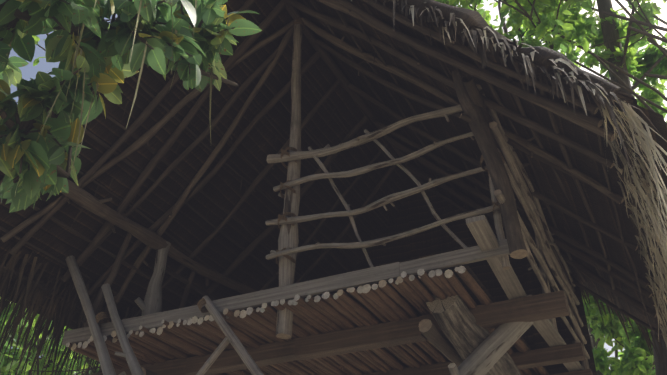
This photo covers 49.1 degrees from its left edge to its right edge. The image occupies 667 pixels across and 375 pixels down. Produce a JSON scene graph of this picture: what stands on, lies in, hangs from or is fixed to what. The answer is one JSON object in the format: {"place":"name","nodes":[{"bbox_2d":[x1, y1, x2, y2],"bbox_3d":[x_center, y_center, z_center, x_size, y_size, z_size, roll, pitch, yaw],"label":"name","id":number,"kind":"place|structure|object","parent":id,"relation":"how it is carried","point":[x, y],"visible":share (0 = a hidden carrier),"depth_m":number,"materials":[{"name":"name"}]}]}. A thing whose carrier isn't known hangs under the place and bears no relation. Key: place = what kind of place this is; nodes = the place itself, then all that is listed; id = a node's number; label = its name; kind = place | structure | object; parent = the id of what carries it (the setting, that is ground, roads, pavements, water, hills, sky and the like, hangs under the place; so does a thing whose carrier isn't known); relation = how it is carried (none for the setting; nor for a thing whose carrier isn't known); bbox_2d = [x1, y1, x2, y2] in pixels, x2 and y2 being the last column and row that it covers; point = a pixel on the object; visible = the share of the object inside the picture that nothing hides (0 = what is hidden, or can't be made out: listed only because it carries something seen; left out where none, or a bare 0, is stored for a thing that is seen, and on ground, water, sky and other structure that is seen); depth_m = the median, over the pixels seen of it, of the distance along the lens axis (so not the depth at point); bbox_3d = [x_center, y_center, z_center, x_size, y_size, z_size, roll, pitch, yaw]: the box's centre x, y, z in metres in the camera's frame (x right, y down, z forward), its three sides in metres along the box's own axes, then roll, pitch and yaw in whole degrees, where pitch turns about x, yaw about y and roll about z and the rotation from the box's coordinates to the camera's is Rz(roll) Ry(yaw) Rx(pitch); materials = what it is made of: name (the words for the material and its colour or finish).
{"place":"outdoors","nodes":[
{"label":"outdoors","id":0,"kind":"place"},
{"bbox_2d":[6,0,666,368],"label":"sky","id":1,"kind":"structure","parent":0,"point":[29,71],"materials":[{"name":"white"}]},
{"label":"ground","id":2,"kind":"structure","parent":0,"visible":0},
{"bbox_2d":[0,307,98,374],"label":"tree","id":3,"kind":"object","parent":2,"relation":"on","point":[16,358],"visible":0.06,"depth_m":8.24,"materials":[{"name":"green plant"}]},
{"bbox_2d":[0,33,100,374],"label":"tree","id":4,"kind":"object","parent":2,"relation":"on","point":[14,366],"visible":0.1,"depth_m":7.87,"materials":[{"name":"green plant"}]},
{"bbox_2d":[0,0,261,212],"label":"tree","id":5,"kind":"object","parent":2,"relation":"on","point":[87,46],"visible":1,"depth_m":2.67,"materials":[{"name":"green plant"}]},
{"bbox_2d":[65,255,533,374],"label":"support posts","id":6,"kind":"object","parent":2,"relation":"on","point":[480,350],"visible":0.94,"depth_m":4.86,"materials":[{"name":"brown wood"}]},
{"bbox_2d":[62,215,592,374],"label":"platform","id":7,"kind":"structure","parent":6,"relation":"on","point":[382,326],"depth_m":5.19,"materials":[{"name":"brown wood"}]},
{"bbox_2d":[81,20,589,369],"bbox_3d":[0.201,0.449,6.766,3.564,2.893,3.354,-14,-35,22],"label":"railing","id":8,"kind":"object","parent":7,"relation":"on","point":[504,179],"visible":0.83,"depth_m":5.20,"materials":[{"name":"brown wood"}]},
{"bbox_2d":[0,0,662,334],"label":"roof frame","id":9,"kind":"object","parent":6,"relation":"on","point":[149,238],"visible":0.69,"depth_m":6.11,"materials":[{"name":"brown wood"}]},
{"bbox_2d":[0,0,666,374],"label":"thatch roof","id":10,"kind":"structure","parent":9,"relation":"on","point":[636,150],"depth_m":6.27,"materials":[{"name":"brown wicker"}]},
{"bbox_2d":[12,76,607,374],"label":"tree","id":11,"kind":"object","parent":2,"relation":"on","point":[94,360],"depth_m":12.29,"materials":[{"name":"green plant"}]},
{"bbox_2d":[435,0,666,125],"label":"tree","id":12,"kind":"object","parent":2,"relation":"on","point":[582,31],"visible":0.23,"depth_m":8.91,"materials":[{"name":"green plant"}]},
{"bbox_2d":[457,0,666,374],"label":"tree","id":13,"kind":"object","parent":2,"relation":"on","point":[631,361],"visible":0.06,"depth_m":10.87,"materials":[{"name":"green plant"}]},
{"bbox_2d":[486,0,666,374],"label":"tree","id":14,"kind":"object","parent":2,"relation":"on","point":[609,32],"depth_m":9.10,"materials":[{"name":"brown plant"}]},
{"bbox_2d":[582,0,664,372],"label":"tree","id":15,"kind":"object","parent":2,"relation":"on","point":[611,327],"visible":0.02,"depth_m":12.23,"materials":[{"name":"green plant"}]},
{"bbox_2d":[602,11,666,127],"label":"tree","id":16,"kind":"object","parent":2,"relation":"on","point":[643,33],"visible":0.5,"depth_m":5.86,"materials":[{"name":"plant"}]}
]}

